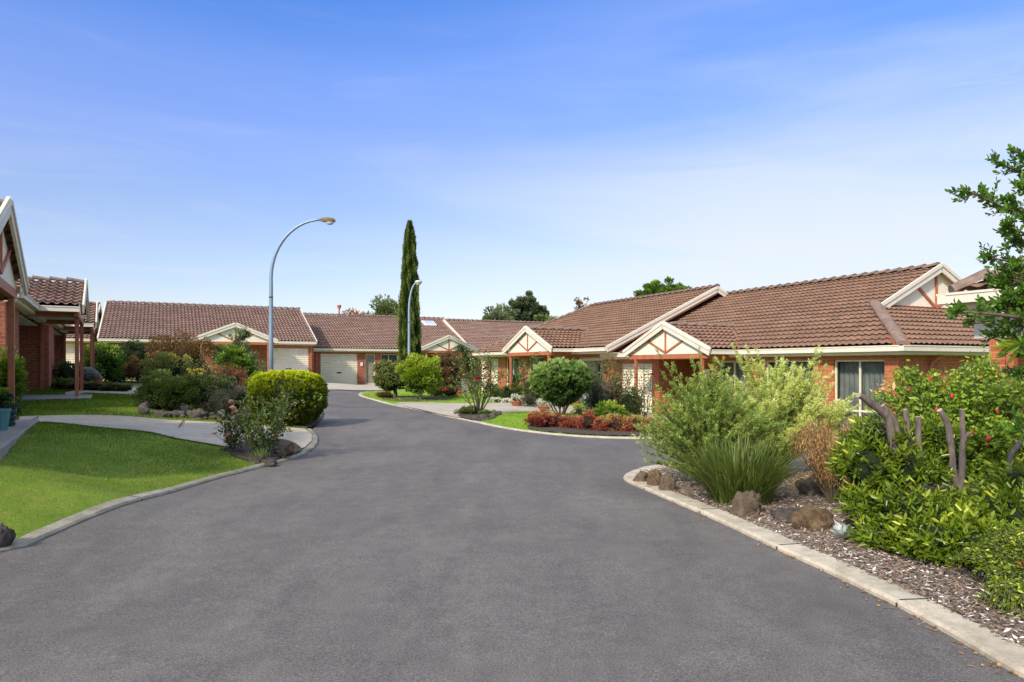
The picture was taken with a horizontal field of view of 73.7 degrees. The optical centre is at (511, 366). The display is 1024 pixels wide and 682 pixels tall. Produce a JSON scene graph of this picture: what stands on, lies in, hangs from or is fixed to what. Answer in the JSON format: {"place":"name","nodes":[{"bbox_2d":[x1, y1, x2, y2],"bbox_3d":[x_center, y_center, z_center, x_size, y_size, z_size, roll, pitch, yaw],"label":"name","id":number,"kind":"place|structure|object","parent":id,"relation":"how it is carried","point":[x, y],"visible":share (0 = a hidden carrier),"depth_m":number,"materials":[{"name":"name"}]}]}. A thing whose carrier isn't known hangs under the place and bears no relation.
{"place":"outdoors","nodes":[
{"label":"outdoors","id":0,"kind":"place"},
{"bbox_2d":[65,387,137,394],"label":"path","id":1,"kind":"structure","parent":0,"point":[131,391],"depth_m":21.05,"materials":[{"name":"concrete"}]},
{"bbox_2d":[0,385,322,539],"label":"lawn","id":2,"kind":"structure","parent":0,"point":[32,509],"depth_m":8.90,"materials":[{"name":"green plant"}]},
{"bbox_2d":[0,522,15,547],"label":"rock","id":3,"kind":"object","parent":2,"relation":"on","point":[7,536],"visible":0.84,"depth_m":5.55,"materials":[{"name":"grey stone"}]},
{"bbox_2d":[0,345,28,414],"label":"shrub","id":4,"kind":"object","parent":2,"relation":"on","point":[20,377],"visible":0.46,"depth_m":13.99,"materials":[{"name":"green plant"}]},
{"bbox_2d":[138,351,195,382],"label":"shrub","id":5,"kind":"object","parent":2,"relation":"on","point":[168,363],"visible":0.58,"depth_m":20.73,"materials":[{"name":"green plant"}]},
{"bbox_2d":[144,329,214,375],"bbox_3d":[-14.252,-0.344,29.066,3.099,2.566,2.924,0,0,0],"label":"maple tree","id":6,"kind":"object","parent":2,"relation":"on","point":[192,350],"visible":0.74,"depth_m":28.87,"materials":[{"name":"red plant"}]},
{"bbox_2d":[132,368,236,413],"bbox_3d":[-7.924,0.625,16.683,2.680,1.199,1.336,0,0,0],"label":"hedge","id":7,"kind":"object","parent":2,"relation":"on","point":[160,393],"visible":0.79,"depth_m":16.40,"materials":[{"name":"green plant"}]},
{"bbox_2d":[186,408,207,419],"bbox_3d":[-7.362,1.143,15.964,0.593,0.321,0.481,0,0,11],"label":"rock","id":8,"kind":"object","parent":2,"relation":"on","point":[199,413],"visible":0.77,"depth_m":15.84,"materials":[{"name":"grey stone"}]},
{"bbox_2d":[198,377,258,414],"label":"shrub","id":9,"kind":"object","parent":2,"relation":"on","point":[220,398],"visible":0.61,"depth_m":16.23,"materials":[{"name":"green plant"}]},
{"bbox_2d":[140,401,322,426],"bbox_3d":[-8.408,1.126,20.546,4.820,0.594,11.485,0,0,-27],"label":"garden bed","id":10,"kind":"object","parent":2,"relation":"on","point":[310,424],"visible":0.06,"depth_m":16.79,"materials":[{"name":"soil"}]},
{"bbox_2d":[183,352,225,380],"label":"rose bush","id":11,"kind":"object","parent":10,"relation":"on","point":[190,371],"visible":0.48,"depth_m":19.28,"materials":[{"name":"green plant"}]},
{"bbox_2d":[212,363,248,389],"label":"shrub","id":12,"kind":"object","parent":10,"relation":"on","point":[228,373],"visible":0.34,"depth_m":20.21,"materials":[{"name":"orange plant"}]},
{"bbox_2d":[211,343,257,384],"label":"camellia bush","id":13,"kind":"object","parent":10,"relation":"on","point":[231,355],"visible":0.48,"depth_m":25.21,"materials":[{"name":"green plant"}]},
{"bbox_2d":[246,369,329,425],"bbox_3d":[-5.410,0.771,16.557,1.842,1.451,1.895,0,0,0],"label":"clipped bush","id":14,"kind":"object","parent":10,"relation":"on","point":[310,387],"visible":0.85,"depth_m":16.02,"materials":[{"name":"green plant"}]},
{"bbox_2d":[269,217,335,370],"bbox_3d":[-6.621,-1.657,21.500,2.090,6.049,0.210,0,0,0],"label":"street lamp","id":15,"kind":"object","parent":10,"relation":"on","point":[329,221],"visible":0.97,"depth_m":21.45,"materials":[{"name":"metal"}]},
{"bbox_2d":[211,324,260,371],"bbox_3d":[-12.208,-0.428,29.923,2.306,2.980,1.464,0,0,0],"label":"gum sapling","id":16,"kind":"object","parent":2,"relation":"on","point":[242,336],"visible":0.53,"depth_m":29.94,"materials":[{"name":"green plant"}]},
{"bbox_2d":[229,438,300,459],"bbox_3d":[-4.258,1.410,11.838,1.152,0.146,2.478,0,0,0],"label":"garden bed","id":17,"kind":"object","parent":2,"relation":"on","point":[284,442],"visible":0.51,"depth_m":11.76,"materials":[{"name":"soil"}]},
{"bbox_2d":[211,405,246,448],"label":"rose bush","id":18,"kind":"object","parent":17,"relation":"on","point":[231,438],"visible":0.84,"depth_m":11.39,"materials":[{"name":"green plant"}]},
{"bbox_2d":[228,383,305,456],"bbox_3d":[-3.960,0.916,11.088,1.181,1.289,1.114,0,0,-18],"label":"rose bush","id":19,"kind":"object","parent":17,"relation":"on","point":[275,429],"visible":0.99,"depth_m":11.03,"materials":[{"name":"green plant"}]},
{"bbox_2d":[271,442,294,458],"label":"plant","id":20,"kind":"object","parent":17,"relation":"on","point":[285,455],"visible":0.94,"depth_m":11.18,"materials":[{"name":"brown plant"}]},
{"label":"garden bed","id":21,"kind":"structure","parent":2,"relation":"on","visible":0},
{"bbox_2d":[52,359,84,381],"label":"shrub","id":22,"kind":"object","parent":21,"relation":"on","point":[66,370],"visible":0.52,"depth_m":23.84,"materials":[{"name":"green plant"}]},
{"bbox_2d":[83,377,93,381],"bbox_3d":[-15.437,0.576,24.800,0.480,0.400,0.480,0,0,0],"label":"plant pot","id":23,"kind":"object","parent":21,"relation":"on","point":[88,380],"visible":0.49,"depth_m":24.66,"materials":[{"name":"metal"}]},
{"bbox_2d":[79,367,101,378],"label":"silver plant","id":24,"kind":"object","parent":23,"relation":"in","point":[90,372],"visible":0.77,"depth_m":24.69,"materials":[{"name":"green plant"}]},
{"bbox_2d":[49,377,133,391],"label":"ground cover","id":25,"kind":"object","parent":21,"relation":"on","point":[61,383],"visible":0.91,"depth_m":21.64,"materials":[{"name":"green plant"}]},
{"bbox_2d":[19,415,311,447],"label":"path","id":26,"kind":"structure","parent":0,"point":[200,431],"depth_m":13.68,"materials":[{"name":"concrete"}]},
{"bbox_2d":[103,380,405,386],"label":"lawn","id":27,"kind":"structure","parent":0,"point":[137,381],"depth_m":36.97,"materials":[{"name":"green plant"}]},
{"bbox_2d":[103,349,134,382],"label":"garden shrub","id":28,"kind":"object","parent":27,"relation":"on","point":[113,380],"visible":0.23,"depth_m":32.71,"materials":[{"name":"green plant"}]},
{"bbox_2d":[115,337,149,380],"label":"garden shrub","id":29,"kind":"object","parent":27,"relation":"on","point":[132,348],"visible":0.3,"depth_m":33.72,"materials":[{"name":"green plant"}]},
{"bbox_2d":[396,220,423,384],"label":"cypress tree","id":30,"kind":"object","parent":27,"relation":"on","point":[409,276],"visible":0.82,"depth_m":42.65,"materials":[{"name":"green plant"}]},
{"bbox_2d":[103,381,547,432],"bbox_3d":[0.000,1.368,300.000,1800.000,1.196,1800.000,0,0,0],"label":"ground","id":31,"kind":"structure","parent":0,"point":[311,427],"depth_m":37.10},
{"bbox_2d":[0,196,38,459],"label":"brick house","id":32,"kind":"structure","parent":31,"relation":"on","point":[12,266],"depth_m":10.95,"materials":[{"name":"white paint"}]},
{"bbox_2d":[0,408,11,430],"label":"plant pot","id":33,"kind":"object","parent":32,"relation":"on","point":[4,417],"visible":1,"depth_m":10.16,"materials":[{"name":"teal ceramic"}]},
{"bbox_2d":[0,387,18,425],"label":"plant pot","id":34,"kind":"object","parent":32,"relation":"on","point":[6,397],"visible":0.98,"depth_m":10.85,"materials":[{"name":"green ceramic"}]},
{"bbox_2d":[0,275,91,402],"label":"brick house","id":35,"kind":"structure","parent":31,"relation":"on","point":[42,303],"depth_m":19.05,"materials":[{"name":"brown tile"}]},
{"bbox_2d":[44,301,102,388],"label":"brick house","id":36,"kind":"structure","parent":31,"relation":"on","point":[54,344],"depth_m":26.53,"materials":[{"name":"red brick"}]},
{"bbox_2d":[66,302,101,366],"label":"brick house","id":37,"kind":"structure","parent":31,"relation":"on","point":[70,347],"depth_m":38.99,"materials":[{"name":"white paint"}]},
{"bbox_2d":[66,343,79,366],"bbox_3d":[-25.290,-0.315,38.885,1.506,2.070,0.034,0,0,-27],"label":"garage door","id":38,"kind":"structure","parent":37,"relation":"in","point":[70,347],"depth_m":38.95,"materials":[{"name":"metal"}]},
{"bbox_2d":[79,342,127,381],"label":"garden shrub","id":39,"kind":"object","parent":31,"relation":"on","point":[109,360],"visible":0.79,"depth_m":31.68,"materials":[{"name":"green plant"}]},
{"bbox_2d":[121,355,140,382],"bbox_3d":[-16.977,0.140,30.495,0.809,1.350,0.731,0,0,-43],"label":"young maple","id":40,"kind":"object","parent":31,"relation":"on","point":[129,368],"visible":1,"depth_m":30.42,"materials":[{"name":"brown plant"}]},
{"bbox_2d":[0,428,317,552],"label":"kerb","id":41,"kind":"structure","parent":31,"relation":"on","point":[35,536],"depth_m":6.93,"materials":[{"name":"concrete"}]},
{"bbox_2d":[97,300,316,382],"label":"brick house","id":42,"kind":"structure","parent":31,"relation":"on","point":[293,337],"depth_m":41.55,"materials":[{"name":"brown tile"}]},
{"bbox_2d":[273,348,307,382],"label":"garage door","id":43,"kind":"structure","parent":42,"relation":"in","point":[283,358],"depth_m":41.68,"materials":[{"name":"metal"}]},
{"bbox_2d":[363,294,398,316],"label":"background tree","id":44,"kind":"object","parent":31,"relation":"on","point":[386,307],"visible":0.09,"depth_m":86.70,"materials":[{"name":"green plant"}]},
{"bbox_2d":[303,305,477,383],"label":"brick house","id":45,"kind":"structure","parent":31,"relation":"on","point":[349,349],"depth_m":47.70,"materials":[{"name":"brown tile"}]},
{"bbox_2d":[321,353,356,383],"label":"garage door","id":46,"kind":"structure","parent":45,"relation":"in","point":[335,367],"depth_m":46.03,"materials":[{"name":"metal"}]},
{"bbox_2d":[366,354,374,383],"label":"door","id":47,"kind":"structure","parent":45,"relation":"in","point":[370,358],"depth_m":47.05,"materials":[{"name":"metal"}]},
{"bbox_2d":[443,318,544,383],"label":"brick house","id":48,"kind":"structure","parent":31,"relation":"on","point":[478,334],"depth_m":54.35,"materials":[{"name":"brown tile"}]},
{"bbox_2d":[482,303,517,321],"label":"background tree","id":49,"kind":"object","parent":31,"relation":"on","point":[497,313],"visible":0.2,"depth_m":90.57,"materials":[{"name":"green plant"}]},
{"bbox_2d":[508,290,549,322],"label":"background tree","id":50,"kind":"object","parent":31,"relation":"on","point":[527,307],"visible":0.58,"depth_m":96.91,"materials":[{"name":"green plant"}]},
{"bbox_2d":[359,391,832,445],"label":"kerb","id":51,"kind":"structure","parent":31,"relation":"on","point":[510,428],"depth_m":17.64,"materials":[{"name":"concrete"}]},
{"bbox_2d":[472,284,808,404],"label":"brick house","id":52,"kind":"structure","parent":31,"relation":"on","point":[589,332],"depth_m":29.76,"materials":[{"name":"brown tile"}]},
{"bbox_2d":[633,276,690,295],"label":"background tree","id":53,"kind":"object","parent":31,"relation":"on","point":[655,286],"visible":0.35,"depth_m":59.59,"materials":[{"name":"green plant"}]},
{"bbox_2d":[599,262,1023,436],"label":"brick house","id":54,"kind":"structure","parent":31,"relation":"on","point":[866,331],"depth_m":20.51,"materials":[{"name":"brown tile"}]},
{"bbox_2d":[622,362,651,412],"bbox_3d":[4.820,0.930,26.101,0.034,2.140,2.206,0,0,-26],"label":"garage door","id":55,"kind":"structure","parent":54,"relation":"in","point":[626,366],"depth_m":25.88,"materials":[{"name":"metal"}]},
{"bbox_2d":[720,361,747,399],"bbox_3d":[7.005,0.445,21.378,0.335,1.270,1.354,0,0,-26],"label":"window","id":56,"kind":"structure","parent":54,"relation":"in","point":[734,370],"depth_m":21.50,"materials":[{"name":"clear glass"}]},
{"bbox_2d":[767,360,812,396],"bbox_3d":[7.985,0.870,19.447,0.230,2.120,1.703,0,0,-26],"label":"window","id":57,"kind":"structure","parent":54,"relation":"in","point":[797,362],"depth_m":19.37,"materials":[{"name":"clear glass"}]},
{"bbox_2d":[835,359,884,436],"bbox_3d":[8.902,0.870,17.406,0.335,2.120,1.507,0,0,-26],"label":"window","id":58,"kind":"structure","parent":54,"relation":"in","point":[856,376],"depth_m":17.54,"materials":[{"name":"white glass"}]},
{"bbox_2d":[623,463,1023,677],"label":"kerb","id":59,"kind":"structure","parent":31,"relation":"on","point":[990,645],"depth_m":4.78,"materials":[{"name":"concrete"}]},
{"bbox_2d":[936,256,1023,387],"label":"brick house","id":60,"kind":"structure","parent":31,"relation":"on","point":[973,288],"depth_m":8.83,"materials":[{"name":"orange brick"}]},
{"bbox_2d":[325,383,386,389],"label":"driveway","id":61,"kind":"structure","parent":0,"point":[340,386],"depth_m":38.28,"materials":[{"name":"concrete"}]},
{"bbox_2d":[0,383,1023,681],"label":"road","id":62,"kind":"structure","parent":0,"point":[368,541],"depth_m":4.95,"materials":[{"name":"grey asphalt"}]},
{"bbox_2d":[29,430,1018,680],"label":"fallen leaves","id":63,"kind":"object","parent":62,"relation":"on","point":[999,664],"visible":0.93,"depth_m":4.25,"materials":[{"name":"brown plant"}]},
{"bbox_2d":[0,0,1023,320],"label":"sky","id":64,"kind":"structure","parent":0,"point":[561,151],"materials":[{"name":"blue"}]},
{"bbox_2d":[395,402,675,424],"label":"driveway","id":65,"kind":"structure","parent":0,"point":[448,409],"depth_m":25.77,"materials":[{"name":"concrete"}]},
{"bbox_2d":[362,384,1023,455],"bbox_3d":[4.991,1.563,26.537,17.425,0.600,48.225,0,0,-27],"label":"lawn","id":66,"kind":"structure","parent":0,"point":[401,391],"depth_m":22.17,"materials":[{"name":"green plant"}]},
{"bbox_2d":[372,359,405,396],"bbox_3d":[-5.360,0.579,30.300,1.639,1.828,1.937,0,0,0],"label":"weeping maple","id":67,"kind":"object","parent":66,"relation":"on","point":[388,378],"visible":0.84,"depth_m":29.93,"materials":[{"name":"green plant"}]},
{"bbox_2d":[408,280,421,356],"bbox_3d":[-5.196,-1.540,36.500,0.782,6.119,0.374,0,0,0],"label":"street lamp","id":68,"kind":"object","parent":66,"relation":"on","point":[418,282],"visible":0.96,"depth_m":36.44,"materials":[{"name":"metal"}]},
{"bbox_2d":[383,396,454,400],"bbox_3d":[-4.122,1.406,30.024,3.110,0.101,4.005,0,0,0],"label":"garden bed","id":69,"kind":"object","parent":66,"relation":"on","point":[431,398],"visible":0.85,"depth_m":29.95,"materials":[{"name":"soil"}]},
{"bbox_2d":[394,352,443,399],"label":"round shrub","id":70,"kind":"object","parent":69,"relation":"on","point":[419,374],"visible":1,"depth_m":28.98,"materials":[{"name":"green plant"}]},
{"bbox_2d":[436,384,461,396],"bbox_3d":[-2.876,1.161,31.419,1.250,0.748,1.247,0,0,-27],"label":"grass mound","id":71,"kind":"object","parent":69,"relation":"on","point":[450,391],"depth_m":31.21,"materials":[{"name":"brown plant"}]},
{"bbox_2d":[430,349,468,387],"bbox_3d":[-3.898,0.249,39.485,2.964,2.505,2.628,0,0,-19],"label":"weeping maple","id":72,"kind":"object","parent":66,"relation":"on","point":[446,363],"visible":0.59,"depth_m":38.88,"materials":[{"name":"brown plant"}]},
{"bbox_2d":[452,345,475,386],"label":"shrub","id":73,"kind":"object","parent":66,"relation":"on","point":[463,352],"visible":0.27,"depth_m":42.22,"materials":[{"name":"green plant"}]},
{"bbox_2d":[458,410,497,419],"bbox_3d":[-1.062,1.535,21.966,1.278,0.026,4.965,0,0,0],"label":"garden bed","id":74,"kind":"object","parent":66,"relation":"on","point":[467,416],"visible":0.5,"depth_m":20.77,"materials":[{"name":"grey stone"}]},
{"bbox_2d":[453,405,481,413],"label":"perennial clump","id":75,"kind":"object","parent":74,"relation":"on","point":[469,409],"visible":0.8,"depth_m":21.98,"materials":[{"name":"green plant"}]},
{"bbox_2d":[443,349,508,411],"bbox_3d":[-1.175,0.520,22.137,1.668,2.226,2.287,0,0,25],"label":"rose bush","id":76,"kind":"object","parent":74,"relation":"on","point":[486,387],"visible":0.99,"depth_m":22.06,"materials":[{"name":"green plant"}]},
{"bbox_2d":[499,383,516,398],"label":"shrub","id":77,"kind":"object","parent":66,"relation":"on","point":[507,392],"visible":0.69,"depth_m":30.37,"materials":[{"name":"green plant"}]},
{"bbox_2d":[511,351,540,405],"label":"rose bush","id":78,"kind":"object","parent":66,"relation":"on","point":[527,389],"visible":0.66,"depth_m":26.92,"materials":[{"name":"green plant"}]},
{"bbox_2d":[527,413,667,434],"bbox_3d":[2.342,1.673,20.430,3.872,0.222,8.750,0,0,0],"label":"garden bed","id":79,"kind":"object","parent":66,"relation":"on","point":[571,430],"visible":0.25,"depth_m":17.65,"materials":[{"name":"soil"}]},
{"bbox_2d":[523,410,545,426],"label":"nandina bush","id":80,"kind":"object","parent":79,"relation":"on","point":[532,420],"visible":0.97,"depth_m":18.55,"materials":[{"name":"red plant"}]},
{"bbox_2d":[539,409,553,426],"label":"nandina bush","id":81,"kind":"object","parent":79,"relation":"on","point":[547,416],"visible":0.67,"depth_m":18.81,"materials":[{"name":"red plant"}]},
{"bbox_2d":[527,357,593,414],"bbox_3d":[1.510,0.695,21.289,2.108,2.038,2.256,0,0,0],"label":"round shrub","id":82,"kind":"object","parent":79,"relation":"on","point":[559,383],"visible":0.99,"depth_m":20.73,"materials":[{"name":"green plant"}]},
{"bbox_2d":[574,410,597,429],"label":"nandina bush","id":83,"kind":"object","parent":79,"relation":"on","point":[585,420],"visible":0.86,"depth_m":18.37,"materials":[{"name":"red plant"}]},
{"bbox_2d":[590,415,609,430],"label":"nandina bush","id":84,"kind":"object","parent":79,"relation":"on","point":[597,425],"visible":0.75,"depth_m":18.15,"materials":[{"name":"red plant"}]},
{"bbox_2d":[581,350,619,415],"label":"rose bush","id":85,"kind":"object","parent":79,"relation":"on","point":[598,378],"visible":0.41,"depth_m":22.09,"materials":[{"name":"green plant"}]},
{"bbox_2d":[581,379,625,410],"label":"shrub","id":86,"kind":"object","parent":79,"relation":"on","point":[603,395],"visible":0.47,"depth_m":21.60,"materials":[{"name":"green plant"}]},
{"bbox_2d":[590,399,631,419],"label":"leafy perennial","id":87,"kind":"object","parent":79,"relation":"on","point":[604,408],"visible":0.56,"depth_m":20.90,"materials":[{"name":"green plant"}]},
{"bbox_2d":[600,413,625,430],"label":"nandina bush","id":88,"kind":"object","parent":79,"relation":"on","point":[613,424],"visible":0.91,"depth_m":18.04,"materials":[{"name":"red plant"}]},
{"bbox_2d":[601,358,637,405],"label":"rose bush","id":89,"kind":"object","parent":79,"relation":"on","point":[615,379],"visible":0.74,"depth_m":21.73,"materials":[{"name":"green plant"}]},
{"bbox_2d":[618,386,648,416],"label":"shrub","id":90,"kind":"object","parent":79,"relation":"on","point":[628,404],"visible":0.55,"depth_m":21.49,"materials":[{"name":"green plant"}]},
{"bbox_2d":[626,413,646,431],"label":"nandina bush","id":91,"kind":"object","parent":79,"relation":"on","point":[633,419],"visible":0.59,"depth_m":17.95,"materials":[{"name":"red plant"}]},
{"bbox_2d":[627,362,663,417],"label":"rose bush","id":92,"kind":"object","parent":66,"relation":"on","point":[643,394],"visible":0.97,"depth_m":21.26,"materials":[{"name":"green plant"}]},
{"bbox_2d":[656,428,818,505],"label":"strappy grass","id":93,"kind":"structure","parent":0,"point":[724,478],"depth_m":7.58,"materials":[{"name":"green plant"}]},
{"bbox_2d":[645,466,1023,645],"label":"garden bed","id":94,"kind":"object","parent":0,"point":[879,556],"visible":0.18,"depth_m":5.45,"materials":[{"name":"brown wood"}]},
{"bbox_2d":[646,469,661,484],"bbox_3d":[1.847,1.489,8.850,0.201,0.333,0.130,0,0,14],"label":"rock","id":95,"kind":"object","parent":94,"relation":"on","point":[654,477],"visible":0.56,"depth_m":8.82,"materials":[{"name":"brown stone"}]},
{"bbox_2d":[658,472,676,490],"bbox_3d":[1.940,1.486,8.537,0.252,0.326,0.172,0,0,-21],"label":"rock","id":96,"kind":"object","parent":94,"relation":"on","point":[668,482],"visible":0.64,"depth_m":8.49,"materials":[{"name":"brown stone"}]},
{"bbox_2d":[631,346,797,478],"bbox_3d":[2.638,0.655,9.030,2.113,1.864,1.698,0,0,0],"label":"feathery shrub","id":97,"kind":"object","parent":94,"relation":"on","point":[714,409],"visible":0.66,"depth_m":8.82,"materials":[{"name":"green plant"}]},
{"bbox_2d":[731,490,761,517],"bbox_3d":[2.427,1.460,7.065,0.323,0.366,0.264,0,0,6],"label":"rock","id":98,"kind":"object","parent":94,"relation":"on","point":[747,503],"visible":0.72,"depth_m":6.98,"materials":[{"name":"brown stone"}]},
{"bbox_2d":[708,342,860,469],"bbox_3d":[3.908,0.615,10.071,2.255,1.955,1.800,0,0,28],"label":"feathery shrub","id":99,"kind":"object","parent":94,"relation":"on","point":[784,395],"visible":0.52,"depth_m":9.87,"materials":[{"name":"green plant"}]},
{"bbox_2d":[770,507,799,522],"bbox_3d":[2.777,1.500,6.795,0.301,0.218,0.397,0,0,-44],"label":"rock","id":100,"kind":"object","parent":94,"relation":"on","point":[781,513],"visible":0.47,"depth_m":6.74,"materials":[{"name":"grey stone"}]},
{"bbox_2d":[795,474,823,495],"bbox_3d":[3.627,1.467,8.194,0.451,0.365,0.270,0,0,8],"label":"rock","id":101,"kind":"object","parent":94,"relation":"on","point":[807,487],"visible":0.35,"depth_m":8.10,"materials":[{"name":"grey stone"}]},
{"bbox_2d":[791,505,836,530],"bbox_3d":[2.871,1.480,6.523,0.445,0.292,0.363,0,0,12],"label":"rock","id":102,"kind":"object","parent":94,"relation":"on","point":[812,517],"visible":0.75,"depth_m":6.42,"materials":[{"name":"brown stone"}]},
{"bbox_2d":[786,415,863,503],"bbox_3d":[3.534,1.030,7.640,0.942,1.055,0.900,0,0,0],"label":"dry shrub","id":103,"kind":"object","parent":94,"relation":"on","point":[828,482],"visible":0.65,"depth_m":7.53,"materials":[{"name":"brown plant"}]},
{"bbox_2d":[828,520,856,538],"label":"silver plant","id":104,"kind":"object","parent":94,"relation":"on","point":[839,529],"visible":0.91,"depth_m":6.06,"materials":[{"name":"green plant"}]},
{"bbox_2d":[824,379,1023,570],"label":"pruned shrub","id":105,"kind":"object","parent":94,"relation":"on","point":[893,518],"visible":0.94,"depth_m":6.05,"materials":[{"name":"green plant"}]},
{"bbox_2d":[864,350,1023,487],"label":"fuchsia bush","id":106,"kind":"object","parent":94,"relation":"on","point":[982,398],"visible":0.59,"depth_m":7.33,"materials":[{"name":"green plant"}]},
{"bbox_2d":[942,144,1023,440],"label":"glossy tree","id":107,"kind":"object","parent":94,"relation":"on","point":[1009,297],"visible":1,"depth_m":4.83,"materials":[{"name":"green plant"}]},
{"bbox_2d":[943,521,1023,616],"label":"fuchsia","id":108,"kind":"object","parent":94,"relation":"on","point":[1003,557],"visible":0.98,"depth_m":4.67,"materials":[{"name":"green plant"}]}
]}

